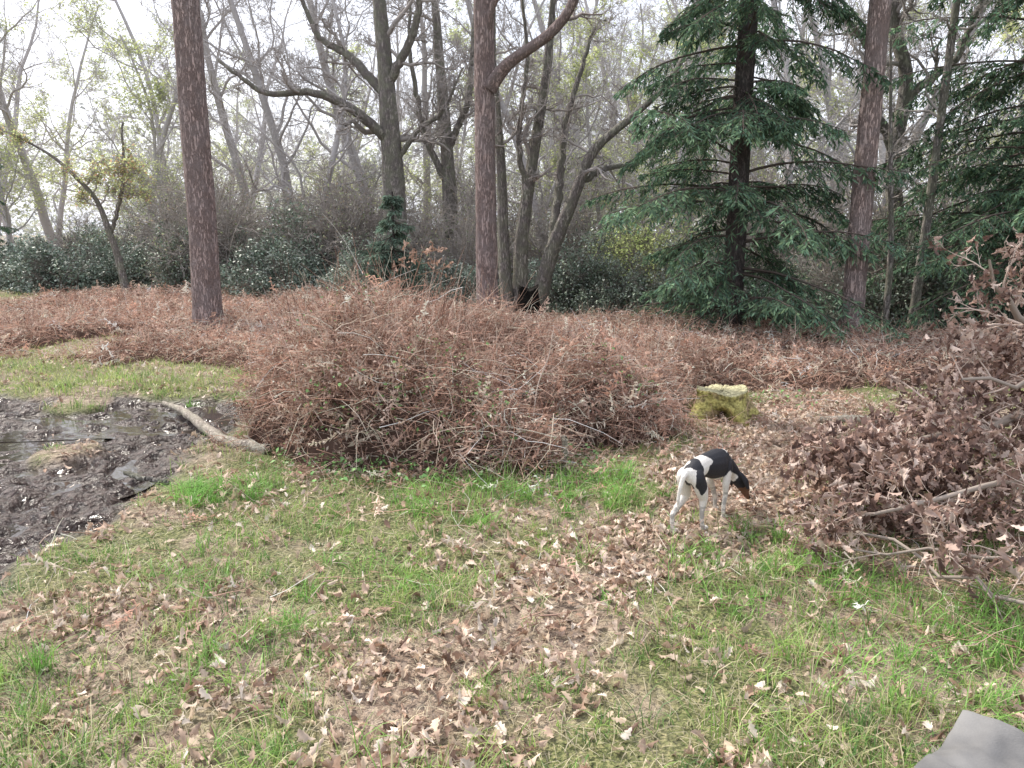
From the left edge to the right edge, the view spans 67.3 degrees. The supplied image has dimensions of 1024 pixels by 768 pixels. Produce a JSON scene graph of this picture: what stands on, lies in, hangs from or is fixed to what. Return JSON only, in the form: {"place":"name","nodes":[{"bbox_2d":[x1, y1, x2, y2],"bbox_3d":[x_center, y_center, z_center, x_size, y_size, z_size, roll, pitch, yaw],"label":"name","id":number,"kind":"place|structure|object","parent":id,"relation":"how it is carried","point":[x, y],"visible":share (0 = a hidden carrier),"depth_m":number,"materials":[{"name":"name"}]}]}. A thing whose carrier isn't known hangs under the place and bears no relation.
{"place":"outdoors","nodes":[
{"label":"outdoors","id":0,"kind":"place"},
{"bbox_2d":[0,235,1023,767],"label":"ground","id":1,"kind":"structure","parent":0,"point":[94,501],"depth_m":3.31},
{"bbox_2d":[0,9,68,245],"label":"beech tree","id":2,"kind":"object","parent":1,"relation":"on","point":[10,151],"visible":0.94,"depth_m":27.13,"materials":[{"name":"green plant"}]},
{"bbox_2d":[0,0,71,254],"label":"oak tree","id":3,"kind":"object","parent":1,"relation":"on","point":[45,222],"visible":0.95,"depth_m":27.58,"materials":[{"name":"grey plant"}]},
{"bbox_2d":[0,235,84,291],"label":"holly bush","id":4,"kind":"object","parent":1,"relation":"on","point":[3,284],"visible":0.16,"depth_m":20.57,"materials":[{"name":"green plant"}]},
{"bbox_2d":[0,438,103,467],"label":"puddle","id":5,"kind":"object","parent":1,"relation":"on","point":[24,452],"visible":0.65,"depth_m":5.99,"materials":[{"name":"grey liquid"}]},
{"bbox_2d":[0,0,114,225],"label":"oak tree","id":6,"kind":"object","parent":1,"relation":"on","point":[20,72],"visible":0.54,"depth_m":35.99,"materials":[{"name":"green plant"}]},
{"bbox_2d":[0,228,140,294],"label":"holly bush","id":7,"kind":"object","parent":1,"relation":"on","point":[60,275],"visible":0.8,"depth_m":19.84,"materials":[{"name":"green plant"}]},
{"bbox_2d":[17,197,127,259],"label":"thorn thicket","id":8,"kind":"object","parent":1,"relation":"on","point":[69,227],"visible":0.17,"depth_m":24.73,"materials":[{"name":"grey plant"}]},
{"bbox_2d":[0,121,156,291],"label":"birch tree","id":9,"kind":"object","parent":1,"relation":"on","point":[122,172],"visible":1,"depth_m":17.63,"materials":[{"name":"green plant"}]},
{"bbox_2d":[0,448,164,499],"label":"puddle","id":10,"kind":"object","parent":1,"relation":"on","point":[117,472],"visible":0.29,"depth_m":5.28,"materials":[{"name":"grey liquid"}]},
{"bbox_2d":[3,2,172,243],"bbox_3d":[-19.160,-11.419,33.782,6.606,12.679,5.784,8,14,35],"label":"beech tree","id":11,"kind":"object","parent":1,"relation":"on","point":[69,126],"visible":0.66,"depth_m":33.02,"materials":[{"name":"green plant"}]},
{"bbox_2d":[59,218,141,269],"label":"holly bush","id":12,"kind":"object","parent":1,"relation":"on","point":[93,229],"visible":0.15,"depth_m":22.76,"materials":[{"name":"green plant"}]},
{"bbox_2d":[0,404,247,441],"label":"puddle","id":13,"kind":"object","parent":1,"relation":"on","point":[69,427],"visible":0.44,"depth_m":6.68,"materials":[{"name":"grey liquid"}]},
{"bbox_2d":[13,0,236,225],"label":"beech tree","id":14,"kind":"object","parent":1,"relation":"on","point":[91,15],"visible":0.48,"depth_m":29.52,"materials":[{"name":"green plant"}]},
{"bbox_2d":[85,238,167,289],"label":"holly bush","id":15,"kind":"object","parent":1,"relation":"on","point":[135,261],"visible":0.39,"depth_m":20.95,"materials":[{"name":"green plant"}]},
{"bbox_2d":[85,15,219,230],"bbox_3d":[-11.131,-7.078,23.799,3.306,8.019,4.444,8,14,36],"label":"beech tree","id":16,"kind":"object","parent":1,"relation":"on","point":[161,94],"visible":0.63,"depth_m":22.88,"materials":[{"name":"green plant"}]},
{"bbox_2d":[97,172,218,282],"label":"thorn thicket","id":17,"kind":"object","parent":1,"relation":"on","point":[140,239],"visible":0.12,"depth_m":22.62,"materials":[{"name":"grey plant"}]},
{"bbox_2d":[66,0,273,236],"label":"oak tree","id":18,"kind":"object","parent":1,"relation":"on","point":[167,127],"visible":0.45,"depth_m":25.05,"materials":[{"name":"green plant"}]},
{"bbox_2d":[136,219,246,290],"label":"holly bush","id":19,"kind":"object","parent":1,"relation":"on","point":[175,275],"visible":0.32,"depth_m":19.32,"materials":[{"name":"green plant"}]},
{"bbox_2d":[111,144,277,288],"bbox_3d":[-7.922,-3.869,20.417,4.416,4.681,4.670,-1,11,-5],"label":"thorn thicket","id":20,"kind":"object","parent":1,"relation":"on","point":[225,248],"visible":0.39,"depth_m":19.66,"materials":[{"name":"grey plant"}]},
{"bbox_2d":[171,0,225,331],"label":"pine tree","id":21,"kind":"object","parent":1,"relation":"on","point":[206,293],"visible":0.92,"depth_m":11.04,"materials":[{"name":"brown plant"}]},
{"bbox_2d":[125,0,283,226],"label":"oak tree","id":22,"kind":"object","parent":1,"relation":"on","point":[213,81],"visible":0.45,"depth_m":25.23,"materials":[{"name":"grey plant"}]},
{"bbox_2d":[162,401,271,453],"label":"fallen branch","id":23,"kind":"object","parent":1,"relation":"on","point":[199,424],"visible":0.88,"depth_m":5.93,"materials":[{"name":"brown wood"}]},
{"bbox_2d":[147,162,287,248],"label":"thorn thicket","id":24,"kind":"object","parent":1,"relation":"on","point":[232,201],"visible":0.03,"depth_m":23.05,"materials":[{"name":"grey plant"}]},
{"bbox_2d":[185,46,281,224],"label":"beech tree","id":25,"kind":"object","parent":1,"relation":"on","point":[245,105],"visible":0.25,"depth_m":40.38,"materials":[{"name":"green plant"}]},
{"bbox_2d":[147,0,357,209],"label":"oak tree","id":26,"kind":"object","parent":1,"relation":"on","point":[281,156],"visible":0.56,"depth_m":23.39,"materials":[{"name":"grey plant"}]},
{"bbox_2d":[205,0,354,212],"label":"oak tree","id":27,"kind":"object","parent":1,"relation":"on","point":[257,118],"visible":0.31,"depth_m":37.88,"materials":[{"name":"grey plant"}]},
{"bbox_2d":[219,233,342,300],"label":"holly bush","id":28,"kind":"object","parent":1,"relation":"on","point":[263,276],"visible":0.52,"depth_m":17.79,"materials":[{"name":"green plant"}]},
{"bbox_2d":[163,0,405,224],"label":"oak tree","id":29,"kind":"object","parent":1,"relation":"on","point":[335,152],"visible":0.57,"depth_m":21.21,"materials":[{"name":"grey plant"}]},
{"bbox_2d":[230,191,355,291],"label":"holly bush","id":30,"kind":"object","parent":1,"relation":"on","point":[295,243],"visible":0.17,"depth_m":18.82,"materials":[{"name":"green plant"}]},
{"bbox_2d":[225,0,375,222],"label":"oak tree","id":31,"kind":"object","parent":1,"relation":"on","point":[312,11],"visible":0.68,"depth_m":22.84,"materials":[{"name":"grey plant"}]},
{"bbox_2d":[271,244,358,286],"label":"holly bush","id":32,"kind":"object","parent":1,"relation":"on","point":[310,257],"visible":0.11,"depth_m":18.27,"materials":[{"name":"green plant"}]},
{"bbox_2d":[257,152,383,283],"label":"thorn thicket","id":33,"kind":"object","parent":1,"relation":"on","point":[331,242],"visible":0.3,"depth_m":19.07,"materials":[{"name":"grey plant"}]},
{"bbox_2d":[240,153,421,247],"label":"thorn thicket","id":34,"kind":"object","parent":1,"relation":"on","point":[309,194],"visible":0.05,"depth_m":20.70,"materials":[{"name":"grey plant"}]},
{"bbox_2d":[290,31,382,213],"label":"beech tree","id":35,"kind":"object","parent":1,"relation":"on","point":[352,50],"visible":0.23,"depth_m":30.86,"materials":[{"name":"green plant"}]},
{"bbox_2d":[218,0,474,255],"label":"oak tree","id":36,"kind":"object","parent":1,"relation":"on","point":[386,131],"visible":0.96,"depth_m":17.74,"materials":[{"name":"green plant"}]},
{"bbox_2d":[319,228,428,294],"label":"holly bush","id":37,"kind":"object","parent":1,"relation":"on","point":[351,264],"visible":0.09,"depth_m":16.28,"materials":[{"name":"green plant"}]},
{"bbox_2d":[288,161,461,271],"bbox_3d":[-3.793,-3.696,20.205,4.231,4.241,4.001,9,15,39],"label":"thorn thicket","id":38,"kind":"object","parent":1,"relation":"on","point":[368,217],"visible":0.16,"depth_m":19.46,"materials":[{"name":"grey plant"}]},
{"bbox_2d":[320,3,431,205],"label":"oak tree","id":39,"kind":"object","parent":1,"relation":"on","point":[358,140],"visible":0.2,"depth_m":43.97,"materials":[{"name":"grey plant"}]},
{"bbox_2d":[357,192,432,302],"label":"spruce tree","id":40,"kind":"object","parent":1,"relation":"on","point":[394,202],"visible":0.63,"depth_m":14.76,"materials":[{"name":"green plant"}]},
{"bbox_2d":[347,188,462,283],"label":"thorn thicket","id":41,"kind":"object","parent":1,"relation":"on","point":[428,225],"visible":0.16,"depth_m":18.71,"materials":[{"name":"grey plant"}]},
{"bbox_2d":[338,0,474,232],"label":"oak tree","id":42,"kind":"object","parent":1,"relation":"on","point":[424,80],"visible":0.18,"depth_m":27.35,"materials":[{"name":"grey plant"}]},
{"bbox_2d":[363,0,462,214],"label":"oak tree","id":43,"kind":"object","parent":1,"relation":"on","point":[400,75],"visible":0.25,"depth_m":33.08,"materials":[{"name":"grey plant"}]},
{"bbox_2d":[390,240,453,305],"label":"oak sapling","id":44,"kind":"object","parent":1,"relation":"on","point":[426,251],"visible":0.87,"depth_m":7.18,"materials":[{"name":"brown plant"}]},
{"bbox_2d":[406,255,474,303],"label":"holly bush","id":45,"kind":"object","parent":1,"relation":"on","point":[445,271],"visible":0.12,"depth_m":16.09,"materials":[{"name":"green plant"}]},
{"bbox_2d":[386,0,502,253],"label":"oak tree","id":46,"kind":"object","parent":1,"relation":"on","point":[447,159],"visible":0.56,"depth_m":19.73,"materials":[{"name":"grey plant"}]},
{"bbox_2d":[380,11,518,222],"bbox_3d":[-1.952,-8.575,27.788,5.232,9.440,3.892,4,12,21],"label":"beech tree","id":47,"kind":"object","parent":1,"relation":"on","point":[452,33],"visible":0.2,"depth_m":27.84,"materials":[{"name":"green plant"}]},
{"bbox_2d":[420,260,500,308],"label":"holly bush","id":48,"kind":"object","parent":1,"relation":"on","point":[467,272],"visible":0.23,"depth_m":15.55,"materials":[{"name":"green plant"}]},
{"bbox_2d":[402,0,527,210],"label":"beech tree","id":49,"kind":"object","parent":1,"relation":"on","point":[458,145],"visible":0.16,"depth_m":35.67,"materials":[{"name":"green plant"}]},
{"bbox_2d":[401,191,529,292],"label":"thorn thicket","id":50,"kind":"object","parent":1,"relation":"on","point":[467,255],"visible":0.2,"depth_m":17.48,"materials":[{"name":"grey plant"}]},
{"bbox_2d":[206,214,739,489],"bbox_3d":[-0.050,-0.482,6.814,5.202,1.992,4.950,0,11,0],"label":"bracken mound","id":51,"kind":"object","parent":1,"relation":"on","point":[509,360],"visible":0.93,"depth_m":5.64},
{"bbox_2d":[408,155,548,281],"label":"thorn thicket","id":52,"kind":"object","parent":1,"relation":"on","point":[463,200],"visible":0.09,"depth_m":19.54,"materials":[{"name":"grey plant"}]},
{"bbox_2d":[419,0,590,210],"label":"oak tree","id":53,"kind":"object","parent":1,"relation":"on","point":[516,28],"visible":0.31,"depth_m":23.32,"materials":[{"name":"grey plant"}]},
{"bbox_2d":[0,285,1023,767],"bbox_3d":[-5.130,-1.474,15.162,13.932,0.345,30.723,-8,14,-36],"label":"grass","id":54,"kind":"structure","parent":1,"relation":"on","point":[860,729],"depth_m":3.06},
{"bbox_2d":[0,369,1023,684],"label":"bracken litter","id":55,"kind":"object","parent":1,"relation":"on","point":[534,487],"visible":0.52,"depth_m":4.21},
{"bbox_2d":[0,87,1023,247],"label":"distant woodland","id":56,"kind":"object","parent":1,"relation":"on","point":[29,226],"visible":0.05,"depth_m":52.01,"materials":[{"name":"grey plant"}]},
{"bbox_2d":[0,356,1023,767],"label":"fallen oak leaves","id":57,"kind":"object","parent":1,"relation":"on","point":[436,722],"visible":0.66,"depth_m":3.15,"materials":[{"name":"brown plant"}]},
{"bbox_2d":[515,284,542,315],"bbox_3d":[0.289,-1.357,13.268,0.690,0.716,0.671,0,11,0],"label":"charred tree stump","id":58,"kind":"object","parent":1,"relation":"on","point":[527,296],"visible":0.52,"depth_m":13.13,"materials":[{"name":"brown wood"}]},
{"bbox_2d":[467,51,593,220],"bbox_3d":[0.789,-7.777,26.892,4.530,8.175,3.370,7,13,29],"label":"beech tree","id":59,"kind":"object","parent":1,"relation":"on","point":[537,191],"visible":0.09,"depth_m":27.02,"materials":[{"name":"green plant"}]},
{"bbox_2d":[403,0,660,250],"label":"oak tree","id":60,"kind":"object","parent":1,"relation":"on","point":[469,8],"visible":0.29,"depth_m":20.35,"materials":[{"name":"grey plant"}]},
{"bbox_2d":[473,0,616,309],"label":"pine tree","id":61,"kind":"object","parent":1,"relation":"on","point":[489,77],"visible":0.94,"depth_m":12.28,"materials":[{"name":"brown plant"}]},
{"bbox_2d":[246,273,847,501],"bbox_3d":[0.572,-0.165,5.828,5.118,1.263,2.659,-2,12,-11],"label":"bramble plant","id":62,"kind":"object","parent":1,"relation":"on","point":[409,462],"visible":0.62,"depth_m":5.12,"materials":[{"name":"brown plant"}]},
{"bbox_2d":[458,0,636,231],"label":"oak tree","id":63,"kind":"object","parent":1,"relation":"on","point":[538,17],"visible":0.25,"depth_m":24.27,"materials":[{"name":"grey plant"}]},
{"bbox_2d":[496,154,643,278],"bbox_3d":[1.214,-3.498,19.112,4.305,4.315,4.071,2,12,8],"label":"thorn thicket","id":64,"kind":"object","parent":1,"relation":"on","point":[582,223],"visible":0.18,"depth_m":18.50,"materials":[{"name":"grey plant"}]},
{"bbox_2d":[528,220,626,313],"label":"holly bush","id":65,"kind":"object","parent":1,"relation":"on","point":[585,270],"visible":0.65,"depth_m":15.40,"materials":[{"name":"green plant"}]},
{"bbox_2d":[455,0,714,311],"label":"oak tree","id":66,"kind":"object","parent":1,"relation":"on","point":[559,223],"visible":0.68,"depth_m":14.00,"materials":[{"name":"grey plant"}]},
{"bbox_2d":[513,0,668,233],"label":"beech tree","id":67,"kind":"object","parent":1,"relation":"on","point":[577,65],"visible":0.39,"depth_m":20.98,"materials":[{"name":"green plant"}]},
{"bbox_2d":[510,0,672,228],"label":"oak tree","id":68,"kind":"object","parent":1,"relation":"on","point":[596,4],"visible":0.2,"depth_m":30.90,"materials":[{"name":"grey plant"}]},
{"bbox_2d":[545,0,658,239],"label":"oak tree","id":69,"kind":"object","parent":1,"relation":"on","point":[587,11],"visible":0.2,"depth_m":32.64,"materials":[{"name":"grey plant"}]},
{"bbox_2d":[571,245,653,315],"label":"holly bush","id":70,"kind":"object","parent":1,"relation":"on","point":[607,295],"visible":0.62,"depth_m":14.91,"materials":[{"name":"green plant"}]},
{"bbox_2d":[558,214,685,287],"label":"hazel shrub","id":71,"kind":"object","parent":1,"relation":"on","point":[624,243],"visible":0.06,"depth_m":16.85,"materials":[{"name":"green plant"}]},
{"bbox_2d":[572,24,690,237],"bbox_3d":[3.886,-7.152,24.157,4.446,8.022,3.307,-2,11,-8],"label":"beech tree","id":72,"kind":"object","parent":1,"relation":"on","point":[634,98],"visible":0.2,"depth_m":24.20,"materials":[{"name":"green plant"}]},
{"bbox_2d":[588,220,709,310],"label":"hazel shrub","id":73,"kind":"object","parent":1,"relation":"on","point":[636,248],"visible":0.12,"depth_m":15.79,"materials":[{"name":"green plant"}]},
{"bbox_2d":[580,0,717,233],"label":"beech tree","id":74,"kind":"object","parent":1,"relation":"on","point":[629,52],"visible":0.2,"depth_m":26.52,"materials":[{"name":"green plant"}]},
{"bbox_2d":[518,0,789,250],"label":"oak tree","id":75,"kind":"object","parent":1,"relation":"on","point":[642,42],"visible":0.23,"depth_m":18.69,"materials":[{"name":"grey plant"}]},
{"bbox_2d":[620,231,725,320],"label":"holly bush","id":76,"kind":"object","parent":1,"relation":"on","point":[662,278],"visible":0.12,"depth_m":14.32,"materials":[{"name":"green plant"}]},
{"bbox_2d":[589,0,782,239],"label":"oak tree","id":77,"kind":"object","parent":1,"relation":"on","point":[677,12],"visible":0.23,"depth_m":23.56,"materials":[{"name":"grey plant"}]},
{"bbox_2d":[610,27,762,239],"bbox_3d":[4.674,-6.109,20.677,4.058,7.323,3.019,3,12,15],"label":"beech tree","id":78,"kind":"object","parent":1,"relation":"on","point":[631,158],"visible":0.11,"depth_m":20.52,"materials":[{"name":"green plant"}]},
{"bbox_2d":[670,448,749,532],"bbox_3d":[1.081,0.558,4.188,0.662,0.399,0.172,-10,15,-41],"label":"dog","id":79,"kind":"object","parent":1,"relation":"on","point":[711,465],"visible":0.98,"depth_m":4.07},
{"bbox_2d":[682,384,763,426],"bbox_3d":[1.811,0.179,6.628,0.874,0.328,0.770,0,11,0],"label":"mossy tree stump","id":80,"kind":"object","parent":1,"relation":"on","point":[730,401],"visible":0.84,"depth_m":6.45,"materials":[{"name":"plant"}]},
{"bbox_2d":[634,140,850,294],"bbox_3d":[5.407,-3.104,16.656,4.394,4.658,4.647,-11,16,-44],"label":"thorn thicket","id":81,"kind":"object","parent":1,"relation":"on","point":[767,179],"visible":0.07,"depth_m":16.32,"materials":[{"name":"brown plant"}]},
{"bbox_2d":[578,0,915,345],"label":"spruce tree","id":82,"kind":"object","parent":1,"relation":"on","point":[747,117],"visible":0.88,"depth_m":10.35,"materials":[{"name":"green plant"}]},
{"bbox_2d":[688,6,859,225],"bbox_3d":[7.357,-7.919,22.236,4.283,10.389,5.757,-2,12,-11],"label":"beech tree","id":83,"kind":"object","parent":1,"relation":"on","point":[769,152],"visible":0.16,"depth_m":21.56,"materials":[{"name":"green plant"}]},
{"bbox_2d":[652,0,919,277],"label":"oak tree","id":84,"kind":"object","parent":1,"relation":"on","point":[788,79],"visible":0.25,"depth_m":17.39,"materials":[{"name":"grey plant"}]},
{"bbox_2d":[730,0,914,211],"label":"oak tree","id":85,"kind":"object","parent":1,"relation":"on","point":[829,71],"visible":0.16,"depth_m":21.07,"materials":[{"name":"grey plant"}]},
{"bbox_2d":[762,158,913,276],"bbox_3d":[7.266,-3.093,17.562,3.775,4.002,3.993,2,12,8],"label":"thorn thicket","id":86,"kind":"object","parent":1,"relation":"on","point":[848,214],"depth_m":17.23,"materials":[{"name":"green plant"}]},
{"bbox_2d":[838,0,891,339],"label":"pine tree","id":87,"kind":"object","parent":1,"relation":"on","point":[868,125],"visible":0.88,"depth_m":10.11,"materials":[{"name":"brown plant"}]},
{"bbox_2d":[782,185,948,326],"bbox_3d":[6.282,-2.072,13.782,3.122,3.129,2.952,-6,13,-26],"label":"thorn thicket","id":88,"kind":"object","parent":1,"relation":"on","point":[826,274],"visible":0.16,"depth_m":13.56,"materials":[{"name":"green plant"}]},
{"bbox_2d":[800,0,933,196],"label":"oak tree","id":89,"kind":"object","parent":1,"relation":"on","point":[879,147],"visible":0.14,"depth_m":25.18,"materials":[{"name":"grey plant"}]},
{"bbox_2d":[779,0,972,218],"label":"beech tree","id":90,"kind":"object","parent":1,"relation":"on","point":[894,90],"visible":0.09,"depth_m":26.07,"materials":[{"name":"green plant"}]},
{"bbox_2d":[849,22,927,328],"bbox_3d":[5.290,-2.725,10.927,0.969,4.424,1.098,6,13,26],"label":"larch tree","id":91,"kind":"object","parent":1,"relation":"on","point":[889,274],"visible":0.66,"depth_m":10.86,"materials":[{"name":"brown plant"}]},
{"bbox_2d":[754,0,1023,224],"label":"oak tree","id":92,"kind":"object","parent":1,"relation":"on","point":[887,113],"visible":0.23,"depth_m":17.26,"materials":[{"name":"grey plant"}]},
{"bbox_2d":[814,219,975,332],"bbox_3d":[6.324,-1.610,12.790,2.541,2.432,2.500,-10,15,-41],"label":"holly bush","id":93,"kind":"object","parent":1,"relation":"on","point":[931,285],"visible":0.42,"depth_m":12.42,"materials":[{"name":"green plant"}]},
{"bbox_2d":[776,226,1023,633],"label":"fallen oak bough","id":94,"kind":"object","parent":1,"relation":"on","point":[912,466],"visible":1,"depth_m":4.03,"materials":[{"name":"brown plant"}]},
{"bbox_2d":[794,0,1022,298],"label":"oak tree","id":95,"kind":"object","parent":1,"relation":"on","point":[902,58],"visible":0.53,"depth_m":13.02,"materials":[{"name":"grey plant"}]},
{"bbox_2d":[838,0,1023,336],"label":"spruce tree","id":96,"kind":"object","parent":1,"relation":"on","point":[1009,195],"visible":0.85,"depth_m":11.09,"materials":[{"name":"green plant"}]},
{"bbox_2d":[847,131,1023,280],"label":"thorn thicket","id":97,"kind":"object","parent":1,"relation":"on","point":[968,208],"visible":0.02,"depth_m":15.32,"materials":[{"name":"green plant"}]},
{"bbox_2d":[886,0,991,332],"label":"larch tree","id":98,"kind":"object","parent":1,"relation":"on","point":[918,283],"visible":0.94,"depth_m":11.08,"materials":[{"name":"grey plant"}]},
{"bbox_2d":[908,231,1019,324],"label":"holly bush","id":99,"kind":"object","parent":1,"relation":"on","point":[980,317],"visible":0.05,"depth_m":13.32,"materials":[{"name":"green plant"}]},
{"bbox_2d":[908,0,1021,211],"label":"oak tree","id":100,"kind":"object","parent":1,"relation":"on","point":[982,53],"visible":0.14,"depth_m":28.73,"materials":[{"name":"grey plant"}]},
{"bbox_2d":[914,710,1023,767],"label":"grey canvas sheet","id":101,"kind":"object","parent":1,"relation":"on","point":[974,740],"visible":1,"depth_m":1.94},
{"bbox_2d":[915,2,1023,202],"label":"beech tree","id":102,"kind":"object","parent":1,"relation":"on","point":[1005,36],"visible":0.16,"depth_m":20.38,"materials":[{"name":"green plant"}]},
{"bbox_2d":[0,276,1023,392],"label":"bracken field","id":103,"kind":"structure","parent":0,"point":[158,321],"depth_m":10.03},
{"bbox_2d":[0,0,1023,234],"label":"sky","id":104,"kind":"structure","parent":0,"point":[137,20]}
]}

